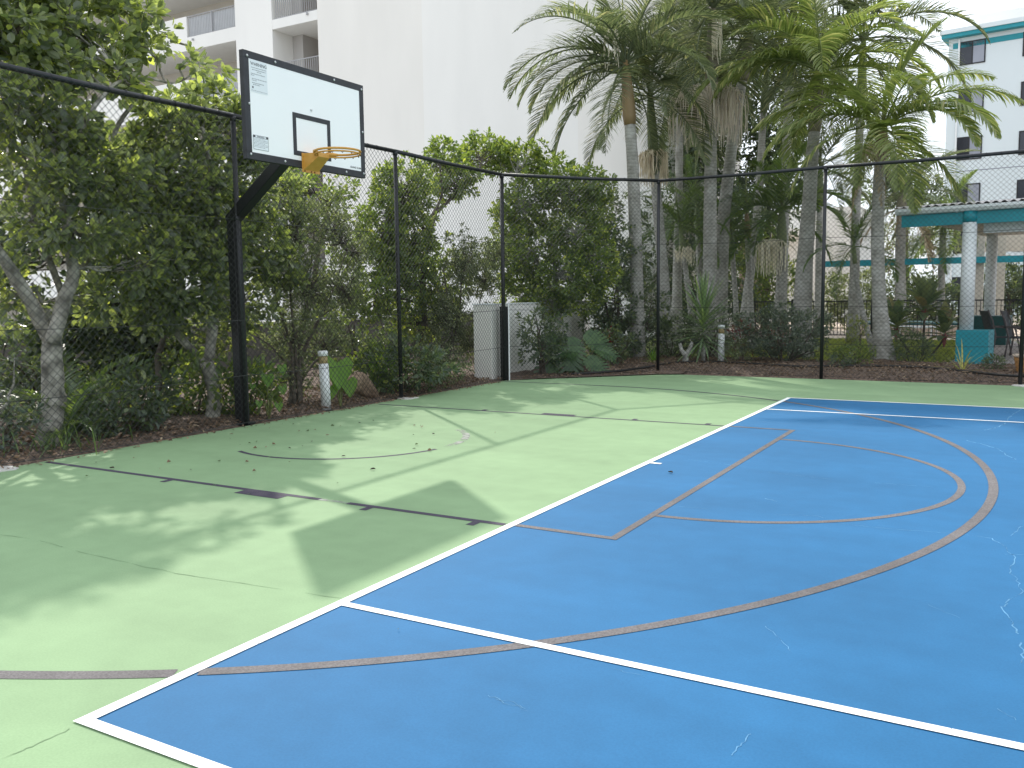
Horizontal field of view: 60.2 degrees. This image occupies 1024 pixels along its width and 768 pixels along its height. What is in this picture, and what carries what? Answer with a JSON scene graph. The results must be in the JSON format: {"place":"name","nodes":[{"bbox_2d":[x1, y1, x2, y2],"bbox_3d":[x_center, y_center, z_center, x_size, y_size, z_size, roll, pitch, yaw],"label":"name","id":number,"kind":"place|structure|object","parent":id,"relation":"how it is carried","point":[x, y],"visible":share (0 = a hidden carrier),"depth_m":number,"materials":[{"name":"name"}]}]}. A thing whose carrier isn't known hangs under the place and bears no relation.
{"place":"outdoors","nodes":[
{"label":"outdoors","id":0,"kind":"place"},
{"bbox_2d":[0,346,647,466],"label":"side garden soil","id":1,"kind":"structure","parent":0,"point":[77,449],"depth_m":10.80,"materials":[{"name":"soil"}]},
{"bbox_2d":[0,394,51,451],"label":"leafy shrub","id":2,"kind":"object","parent":1,"relation":"on","point":[13,412],"visible":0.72,"depth_m":8.80,"materials":[{"name":"green plant"}]},
{"bbox_2d":[0,315,79,406],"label":"leafy shrub","id":3,"kind":"object","parent":1,"relation":"on","point":[7,382],"visible":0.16,"depth_m":12.04,"materials":[{"name":"green plant"}]},
{"bbox_2d":[0,0,129,162],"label":"paddle leaf tree","id":4,"kind":"object","parent":1,"relation":"on","point":[85,4],"visible":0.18,"depth_m":9.37,"materials":[{"name":"green plant"}]},
{"bbox_2d":[0,418,132,458],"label":"grass tuft","id":5,"kind":"object","parent":1,"relation":"on","point":[69,440],"visible":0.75,"depth_m":8.78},
{"bbox_2d":[0,312,153,405],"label":"leafy shrub","id":6,"kind":"object","parent":1,"relation":"on","point":[36,375],"visible":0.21,"depth_m":11.67,"materials":[{"name":"green plant"}]},
{"bbox_2d":[0,375,154,453],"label":"fern","id":7,"kind":"object","parent":1,"relation":"on","point":[71,413],"visible":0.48,"depth_m":9.35,"materials":[{"name":"plant"}]},
{"bbox_2d":[0,357,169,440],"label":"fern","id":8,"kind":"object","parent":1,"relation":"on","point":[103,387],"visible":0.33,"depth_m":9.89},
{"bbox_2d":[0,346,183,419],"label":"fern","id":9,"kind":"object","parent":1,"relation":"on","point":[68,356],"visible":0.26,"depth_m":10.92,"materials":[{"name":"plant"}]},
{"bbox_2d":[73,399,136,437],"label":"leafy shrub","id":10,"kind":"object","parent":1,"relation":"on","point":[118,411],"visible":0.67,"depth_m":9.50,"materials":[{"name":"green plant"}]},
{"bbox_2d":[0,118,224,402],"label":"paddle leaf tree","id":11,"kind":"object","parent":1,"relation":"on","point":[91,335],"visible":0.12,"depth_m":11.68,"materials":[{"name":"green plant"}]},
{"bbox_2d":[0,0,239,446],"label":"paddle leaf tree","id":12,"kind":"object","parent":1,"relation":"on","point":[60,47],"visible":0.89,"depth_m":9.32,"materials":[{"name":"green plant"}]},
{"bbox_2d":[77,354,192,431],"bbox_3d":[-4.330,0.152,10.018,1.038,1.000,1.329,3,7,30],"label":"leafy shrub","id":13,"kind":"object","parent":1,"relation":"on","point":[149,395],"visible":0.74,"depth_m":10.02,"materials":[{"name":"green plant"}]},
{"bbox_2d":[77,338,216,406],"bbox_3d":[-5.242,-0.174,12.770,1.972,1.150,1.907,3,7,30],"label":"leafy shrub","id":14,"kind":"object","parent":1,"relation":"on","point":[153,389],"visible":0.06,"depth_m":12.59,"materials":[{"name":"green plant"}]},
{"bbox_2d":[154,332,165,408],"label":"dead stem","id":15,"kind":"object","parent":1,"relation":"on","point":[156,361],"visible":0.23,"depth_m":11.11,"materials":[{"name":"brown plant"}]},
{"bbox_2d":[156,342,233,415],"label":"leafy shrub","id":16,"kind":"object","parent":1,"relation":"on","point":[191,375],"visible":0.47,"depth_m":11.01,"materials":[{"name":"green plant"}]},
{"bbox_2d":[93,73,315,417],"bbox_3d":[-3.821,-1.781,11.692,1.753,4.615,3.966,3,7,30],"label":"paddle leaf tree","id":17,"kind":"object","parent":1,"relation":"on","point":[193,88],"visible":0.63,"depth_m":10.90,"materials":[{"name":"green plant"}]},
{"bbox_2d":[200,353,288,416],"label":"leafy shrub","id":18,"kind":"object","parent":1,"relation":"on","point":[254,378],"visible":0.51,"depth_m":11.09,"materials":[{"name":"green plant"}]},
{"bbox_2d":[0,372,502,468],"bbox_3d":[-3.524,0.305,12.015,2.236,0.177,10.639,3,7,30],"label":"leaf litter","id":19,"kind":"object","parent":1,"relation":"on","point":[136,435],"visible":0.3,"depth_m":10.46,"materials":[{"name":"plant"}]},
{"bbox_2d":[249,364,286,418],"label":"heart leaf plant","id":20,"kind":"object","parent":1,"relation":"on","point":[269,384],"visible":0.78,"depth_m":11.00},
{"bbox_2d":[225,49,365,425],"bbox_3d":[-2.345,-1.437,9.975,1.539,3.930,1.971,-4,6,-26],"label":"basketball hoop","id":21,"kind":"object","parent":1,"relation":"on","point":[306,120],"visible":1,"depth_m":9.46,"materials":[{"name":"metal"}]},
{"bbox_2d":[260,306,356,367],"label":"leafy shrub","id":22,"kind":"object","parent":1,"relation":"on","point":[311,350],"visible":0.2,"depth_m":18.82,"materials":[{"name":"green plant"}]},
{"bbox_2d":[253,188,374,406],"bbox_3d":[-2.961,-1.346,13.476,1.188,3.220,2.691,2,6,24],"label":"olive shrub","id":23,"kind":"object","parent":1,"relation":"on","point":[313,300],"visible":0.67,"depth_m":13.21,"materials":[{"name":"green plant"}]},
{"bbox_2d":[318,350,330,409],"bbox_3d":[-2.527,-0.047,11.924,0.136,0.805,0.136,-1,4,30],"label":"bollard","id":24,"kind":"object","parent":1,"relation":"on","point":[324,380],"visible":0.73,"depth_m":11.87,"materials":[{"name":"white plastic"}]},
{"bbox_2d":[278,167,377,384],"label":"paddle leaf tree","id":25,"kind":"object","parent":1,"relation":"on","point":[329,199],"visible":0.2,"depth_m":16.09,"materials":[{"name":"green plant"}]},
{"bbox_2d":[328,356,356,406],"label":"heart leaf plant","id":26,"kind":"object","parent":1,"relation":"on","point":[341,378],"visible":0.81,"depth_m":12.09,"materials":[{"name":"plant"}]},
{"bbox_2d":[311,286,396,358],"bbox_3d":[-3.584,-1.342,20.038,2.001,1.867,1.922,-2,6,-17],"label":"leafy shrub","id":27,"kind":"object","parent":1,"relation":"on","point":[359,336],"visible":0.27,"depth_m":19.89,"materials":[{"name":"green plant"}]},
{"bbox_2d":[338,372,378,397],"bbox_3d":[-2.156,0.036,12.823,0.199,0.410,1.111,1,-4,20],"label":"dry palm sheath","id":28,"kind":"object","parent":1,"relation":"on","point":[355,375],"visible":0.56,"depth_m":12.77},
{"bbox_2d":[334,337,416,392],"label":"leafy shrub","id":29,"kind":"object","parent":1,"relation":"on","point":[374,362],"visible":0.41,"depth_m":13.49,"materials":[{"name":"green plant"}]},
{"bbox_2d":[354,330,463,394],"bbox_3d":[-1.591,-0.321,13.768,1.706,1.063,1.589,3,7,30],"label":"leafy shrub","id":30,"kind":"object","parent":1,"relation":"on","point":[431,377],"visible":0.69,"depth_m":13.49,"materials":[{"name":"green plant"}]},
{"bbox_2d":[339,128,504,374],"bbox_3d":[-1.407,-2.672,17.171,1.592,5.269,5.715,2,6,25],"label":"paddle leaf tree","id":31,"kind":"object","parent":1,"relation":"on","point":[466,154],"visible":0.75,"depth_m":15.90,"materials":[{"name":"green plant"}]},
{"bbox_2d":[409,350,474,388],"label":"leafy shrub","id":32,"kind":"object","parent":1,"relation":"on","point":[461,365],"visible":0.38,"depth_m":14.50,"materials":[{"name":"green plant"}]},
{"bbox_2d":[413,222,512,369],"bbox_3d":[-0.853,-1.593,16.677,1.084,2.914,3.022,2,6,25],"label":"olive shrub","id":33,"kind":"object","parent":1,"relation":"on","point":[480,283],"visible":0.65,"depth_m":16.30,"materials":[{"name":"green plant"}]},
{"bbox_2d":[500,306,508,379],"bbox_3d":[-0.130,-0.708,15.853,0.140,1.360,0.140,3,7,30],"label":"gate post","id":34,"kind":"object","parent":1,"relation":"on","point":[506,321],"visible":0.46,"depth_m":15.81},
{"bbox_2d":[0,375,1023,767],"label":"green court","id":35,"kind":"object","parent":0,"point":[64,605],"visible":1,"depth_m":6.31,"materials":[{"name":"paint"}]},
{"bbox_2d":[0,669,177,678],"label":"grey arc line","id":36,"kind":"object","parent":35,"relation":"on","point":[5,674],"visible":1,"depth_m":3.55,"materials":[{"name":"paint"}]},
{"bbox_2d":[45,404,723,524],"bbox_3d":[-0.984,0.601,9.143,4.980,0.001,5.150,3,7,30],"label":"court line","id":37,"kind":"object","parent":35,"relation":"on","point":[276,496],"visible":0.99,"depth_m":7.09,"materials":[{"name":"paint"}]},
{"bbox_2d":[0,62,1023,464],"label":"chain link fence","id":38,"kind":"object","parent":35,"relation":"on","point":[116,92],"visible":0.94,"depth_m":12.83,"materials":[{"name":"black metal"}]},
{"bbox_2d":[86,398,1023,767],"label":"blue court","id":39,"kind":"object","parent":35,"relation":"on","point":[900,642],"visible":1,"depth_m":3.90,"materials":[{"name":"paint"}]},
{"bbox_2d":[74,397,1023,767],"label":"white tennis lines","id":40,"kind":"object","parent":39,"relation":"on","point":[90,721],"visible":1,"depth_m":3.55,"materials":[{"name":"paint"}]},
{"bbox_2d":[197,401,998,674],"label":"grey basketball lines","id":41,"kind":"object","parent":39,"relation":"on","point":[983,511],"visible":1,"depth_m":4.69,"materials":[{"name":"paint"}]},
{"bbox_2d":[488,409,1023,754],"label":"court cracks","id":42,"kind":"object","parent":39,"relation":"on","point":[929,605],"visible":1,"depth_m":4.25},
{"bbox_2d":[512,368,686,378],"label":"corner mulch","id":43,"kind":"object","parent":35,"relation":"on","point":[670,371],"visible":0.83,"depth_m":16.55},
{"bbox_2d":[515,306,570,373],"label":"leafy shrub","id":44,"kind":"object","parent":43,"relation":"on","point":[542,359],"visible":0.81,"depth_m":16.53,"materials":[{"name":"green plant"}]},
{"bbox_2d":[525,329,620,378],"bbox_3d":[1.117,-0.475,16.825,1.857,1.107,1.091,1,6,13],"label":"monstera","id":45,"kind":"object","parent":43,"relation":"on","point":[594,339],"visible":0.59,"depth_m":16.75,"materials":[{"name":"green plant"}]},
{"bbox_2d":[571,361,1023,376],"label":"irrigation hose","id":46,"kind":"object","parent":43,"relation":"on","point":[861,365],"visible":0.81,"depth_m":16.34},
{"bbox_2d":[4,296,1020,379],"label":"ground","id":47,"kind":"structure","parent":0,"point":[637,375],"depth_m":17.37,"materials":[{"name":"soil"}]},
{"bbox_2d":[0,313,473,384],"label":"retaining wall","id":48,"kind":"structure","parent":47,"relation":"on","point":[227,348],"depth_m":20.05,"materials":[{"name":"grey concrete"}]},
{"bbox_2d":[0,0,740,329],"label":"apartment building","id":49,"kind":"structure","parent":47,"relation":"on","point":[421,72],"depth_m":36.62,"materials":[{"name":"paint"}]},
{"bbox_2d":[472,303,500,378],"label":"white pillar","id":50,"kind":"structure","parent":47,"relation":"on","point":[486,317],"depth_m":15.83,"materials":[{"name":"paint"}]},
{"bbox_2d":[505,302,584,372],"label":"boundary wall","id":51,"kind":"structure","parent":47,"relation":"on","point":[513,333],"depth_m":17.52,"materials":[{"name":"white paint"}]},
{"bbox_2d":[476,126,623,336],"bbox_3d":[0.496,-2.953,18.605,4.072,5.369,2.003,4,8,41],"label":"paddle leaf tree","id":52,"kind":"object","parent":47,"relation":"on","point":[511,150],"visible":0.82,"depth_m":18.00,"materials":[{"name":"green plant"}]},
{"bbox_2d":[739,206,870,320],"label":"white house","id":53,"kind":"structure","parent":47,"relation":"on","point":[832,221],"depth_m":45.50,"materials":[{"name":"paint"}]},
{"bbox_2d":[861,151,948,239],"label":"background tree","id":54,"kind":"object","parent":47,"relation":"on","point":[891,191],"visible":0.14,"depth_m":44.83,"materials":[{"name":"green plant"}]},
{"bbox_2d":[590,175,674,336],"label":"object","id":55,"kind":"object","parent":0,"point":[625,201],"visible":0.08,"depth_m":30.48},
{"bbox_2d":[453,337,955,362],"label":"lawn","id":56,"kind":"structure","parent":0,"point":[647,349],"depth_m":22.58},
{"bbox_2d":[556,0,763,355],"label":"palm","id":57,"kind":"object","parent":56,"relation":"on","point":[647,169],"visible":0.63,"depth_m":20.56,"materials":[{"name":"plant"}]},
{"bbox_2d":[586,0,781,343],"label":"palm","id":58,"kind":"object","parent":56,"relation":"on","point":[677,276],"visible":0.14,"depth_m":25.33,"materials":[{"name":"plant"}]},
{"bbox_2d":[641,170,730,352],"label":"palm","id":59,"kind":"object","parent":56,"relation":"on","point":[684,257],"visible":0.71,"depth_m":21.80,"materials":[{"name":"plant"}]},
{"bbox_2d":[621,170,761,325],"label":"background tree","id":60,"kind":"object","parent":56,"relation":"on","point":[684,303],"visible":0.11,"depth_m":29.70,"materials":[{"name":"grey plant"}]},
{"bbox_2d":[640,153,744,335],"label":"palm","id":61,"kind":"object","parent":56,"relation":"on","point":[697,213],"visible":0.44,"depth_m":24.22,"materials":[{"name":"plant"}]},
{"bbox_2d":[618,0,815,356],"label":"palm","id":62,"kind":"object","parent":56,"relation":"on","point":[729,121],"visible":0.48,"depth_m":20.28,"materials":[{"name":"plant"}]},
{"bbox_2d":[692,189,774,348],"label":"palm","id":63,"kind":"object","parent":56,"relation":"on","point":[734,288],"visible":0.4,"depth_m":23.31,"materials":[{"name":"plant"}]},
{"bbox_2d":[645,0,844,350],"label":"palm","id":64,"kind":"object","parent":56,"relation":"on","point":[729,168],"visible":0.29,"depth_m":22.11,"materials":[{"name":"plant"}]},
{"bbox_2d":[722,163,779,346],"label":"palm","id":65,"kind":"object","parent":56,"relation":"on","point":[750,302],"visible":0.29,"depth_m":24.07,"materials":[{"name":"plant"}]},
{"bbox_2d":[683,0,849,337],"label":"palm","id":66,"kind":"object","parent":56,"relation":"on","point":[761,141],"visible":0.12,"depth_m":26.95,"materials":[{"name":"plant"}]},
{"bbox_2d":[717,141,864,346],"bbox_3d":[6.783,-3.392,22.145,3.202,5.182,3.440,-3,6,-24],"label":"palm","id":67,"kind":"object","parent":56,"relation":"on","point":[781,232],"visible":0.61,"depth_m":22.05,"materials":[{"name":"plant"}]},
{"bbox_2d":[686,0,906,338],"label":"palm","id":68,"kind":"object","parent":56,"relation":"on","point":[788,83],"visible":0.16,"depth_m":24.55,"materials":[{"name":"plant"}]},
{"bbox_2d":[686,0,941,358],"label":"palm","id":69,"kind":"object","parent":56,"relation":"on","point":[818,51],"visible":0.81,"depth_m":18.70,"materials":[{"name":"plant"}]},
{"bbox_2d":[756,99,900,338],"bbox_3d":[9.537,-5.095,27.383,4.334,7.463,4.056,3,7,30],"label":"palm","id":70,"kind":"object","parent":56,"relation":"on","point":[822,154],"visible":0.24,"depth_m":27.20,"materials":[{"name":"plant"}]},
{"bbox_2d":[803,188,901,356],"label":"palm","id":71,"kind":"object","parent":56,"relation":"on","point":[855,268],"visible":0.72,"depth_m":18.52,"materials":[{"name":"plant"}]},
{"bbox_2d":[731,0,990,341],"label":"palm","id":72,"kind":"object","parent":56,"relation":"on","point":[848,8],"visible":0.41,"depth_m":24.32,"materials":[{"name":"plant"}]},
{"bbox_2d":[887,271,958,355],"bbox_3d":[8.993,-1.543,19.607,1.474,1.972,1.920,-5,7,-37],"label":"cordyline","id":73,"kind":"object","parent":56,"relation":"on","point":[925,294],"visible":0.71,"depth_m":19.41,"materials":[{"name":"green plant"}]},
{"bbox_2d":[581,354,1023,385],"bbox_3d":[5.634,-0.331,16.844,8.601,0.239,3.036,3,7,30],"label":"bark mulch","id":74,"kind":"object","parent":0,"point":[813,360],"visible":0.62,"depth_m":16.31,"materials":[{"name":"brown wood"}]},
{"bbox_2d":[581,323,637,367],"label":"leafy shrub","id":75,"kind":"object","parent":74,"relation":"on","point":[621,335],"visible":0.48,"depth_m":17.57,"materials":[{"name":"green plant"}]},
{"bbox_2d":[503,0,732,358],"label":"palm","id":76,"kind":"object","parent":74,"relation":"on","point":[616,38],"visible":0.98,"depth_m":19.08,"materials":[{"name":"plant"}]},
{"bbox_2d":[577,182,673,358],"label":"corner tree","id":77,"kind":"object","parent":74,"relation":"on","point":[619,319],"visible":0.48,"depth_m":19.23,"materials":[{"name":"green plant"}]},
{"bbox_2d":[640,311,710,357],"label":"leafy shrub","id":78,"kind":"object","parent":74,"relation":"on","point":[664,330],"visible":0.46,"depth_m":19.33,"materials":[{"name":"green plant"}]},
{"bbox_2d":[664,267,744,363],"bbox_3d":[3.906,-1.318,18.016,1.778,2.147,1.691,3,7,30],"label":"yucca","id":79,"kind":"object","parent":74,"relation":"on","point":[702,298],"visible":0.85,"depth_m":17.90,"materials":[{"name":"green plant"}]},
{"bbox_2d":[671,302,745,356],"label":"leafy shrub","id":80,"kind":"object","parent":74,"relation":"on","point":[713,318],"visible":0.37,"depth_m":19.30,"materials":[{"name":"green plant"}]},
{"bbox_2d":[723,338,758,361],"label":"leafy shrub","id":81,"kind":"object","parent":74,"relation":"on","point":[735,354],"visible":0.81,"depth_m":17.85,"materials":[{"name":"green plant"}]},
{"bbox_2d":[730,299,835,361],"bbox_3d":[5.447,-1.037,17.762,2.097,1.372,1.431,3,7,30],"label":"leafy shrub","id":82,"kind":"object","parent":74,"relation":"on","point":[779,347],"visible":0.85,"depth_m":17.61,"materials":[{"name":"green plant"}]},
{"bbox_2d":[828,338,876,364],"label":"leafy shrub","id":83,"kind":"object","parent":74,"relation":"on","point":[845,353],"visible":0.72,"depth_m":16.86,"materials":[{"name":"green plant"}]},
{"bbox_2d":[842,313,871,358],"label":"leafy shrub","id":84,"kind":"object","parent":74,"relation":"on","point":[852,332],"visible":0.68,"depth_m":17.69,"materials":[{"name":"green plant"}]},
{"bbox_2d":[751,16,1023,359],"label":"palm","id":85,"kind":"object","parent":74,"relation":"on","point":[880,146],"visible":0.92,"depth_m":17.05,"materials":[{"name":"plant"}]},
{"bbox_2d":[889,327,937,361],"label":"leafy shrub","id":86,"kind":"object","parent":74,"relation":"on","point":[919,338],"visible":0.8,"depth_m":17.31,"materials":[{"name":"green plant"}]},
{"bbox_2d":[728,321,1019,340],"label":"pool paving","id":87,"kind":"structure","parent":0,"point":[844,336],"depth_m":31.72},
{"bbox_2d":[662,7,803,267],"bbox_3d":[7.594,-8.204,33.404,6.342,12.512,4.535,3,7,30],"label":"background tree","id":88,"kind":"object","parent":87,"relation":"on","point":[702,164],"visible":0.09,"depth_m":32.74,"materials":[{"name":"grey plant"}]},
{"bbox_2d":[728,227,796,330],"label":"background tree","id":89,"kind":"object","parent":87,"relation":"on","point":[792,269],"visible":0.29,"depth_m":31.23,"materials":[{"name":"green plant"}]},
{"bbox_2d":[726,22,855,323],"bbox_3d":[10.453,-7.916,33.841,5.185,11.779,3.823,0,6,6],"label":"background tree","id":90,"kind":"object","parent":87,"relation":"on","point":[769,156],"visible":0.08,"depth_m":33.50,"materials":[{"name":"grey plant"}]},
{"bbox_2d":[812,248,894,327],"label":"background tree","id":91,"kind":"object","parent":87,"relation":"on","point":[845,297],"visible":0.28,"depth_m":35.67,"materials":[{"name":"green plant"}]},
{"bbox_2d":[685,298,1021,336],"bbox_3d":[12.111,-1.964,26.690,16.800,1.240,0.060,3,7,30],"label":"pool fence","id":92,"kind":"object","parent":87,"relation":"on","point":[976,300],"visible":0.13,"depth_m":26.86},
{"bbox_2d":[846,321,956,334],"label":"spa pool","id":93,"kind":"structure","parent":87,"relation":"on","point":[930,322],"depth_m":28.68,"materials":[{"name":"white paint"}]},
{"bbox_2d":[827,143,979,322],"bbox_3d":[13.007,-4.883,29.113,4.416,6.622,3.924,-4,7,-31],"label":"palm","id":94,"kind":"object","parent":87,"relation":"on","point":[899,288],"visible":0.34,"depth_m":28.88,"materials":[{"name":"plant"}]},
{"bbox_2d":[862,264,983,320],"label":"background tree","id":95,"kind":"object","parent":87,"relation":"on","point":[954,294],"visible":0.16,"depth_m":34.96,"materials":[{"name":"green plant"}]},
{"bbox_2d":[884,208,961,304],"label":"background tree","id":96,"kind":"object","parent":87,"relation":"on","point":[925,251],"visible":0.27,"depth_m":37.91,"materials":[{"name":"green plant"}]},
{"bbox_2d":[825,234,1023,314],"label":"pergola","id":97,"kind":"object","parent":87,"relation":"on","point":[1013,246],"visible":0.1,"depth_m":28.89,"materials":[{"name":"teal paint"}]},
{"bbox_2d":[891,169,985,321],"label":"palm","id":98,"kind":"object","parent":87,"relation":"on","point":[942,242],"visible":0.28,"depth_m":29.23,"materials":[{"name":"plant"}]},
{"bbox_2d":[951,255,1022,325],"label":"background tree","id":99,"kind":"object","parent":87,"relation":"on","point":[1008,290],"visible":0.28,"depth_m":34.33,"materials":[{"name":"green plant"}]},
{"bbox_2d":[741,0,1023,295],"label":"sky","id":100,"kind":"structure","parent":0,"point":[937,132],"materials":[{"name":"white"}]},
{"bbox_2d":[940,7,1023,314],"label":"apartment tower","id":101,"kind":"structure","parent":0,"point":[1001,57],"depth_m":55.27,"materials":[{"name":"white paint"}]},
{"bbox_2d":[956,183,980,202],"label":"window","id":102,"kind":"structure","parent":101,"relation":"in","point":[976,188],"depth_m":56.23,"materials":[{"name":"grey glass"}]},
{"bbox_2d":[956,135,981,160],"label":"window","id":103,"kind":"structure","parent":101,"relation":"in","point":[963,143],"depth_m":56.19,"materials":[{"name":"grey glass"}]},
{"bbox_2d":[960,38,985,65],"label":"window","id":104,"kind":"structure","parent":101,"relation":"in","point":[972,54],"depth_m":55.54,"materials":[{"name":"grey glass"}]},
{"bbox_2d":[950,341,1019,364],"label":"pavilion floor","id":105,"kind":"structure","parent":0,"point":[1002,351],"depth_m":20.73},
{"bbox_2d":[895,198,1023,363],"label":"pavilion","id":106,"kind":"structure","parent":105,"relation":"on","point":[972,227],"depth_m":17.61,"materials":[{"name":"teal paint"}]},
{"bbox_2d":[979,310,1019,354],"bbox_3d":[10.835,-1.137,19.637,0.731,1.030,0.600,0,6,10],"label":"patio chair","id":107,"kind":"object","parent":105,"relation":"on","point":[987,314],"visible":0.57,"depth_m":19.48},
{"bbox_2d":[1000,309,1019,356],"bbox_3d":[11.104,-1.110,19.321,0.731,1.030,0.600,4,7,40],"label":"patio chair","id":108,"kind":"object","parent":105,"relation":"on","point":[1005,319],"visible":0.79,"depth_m":19.39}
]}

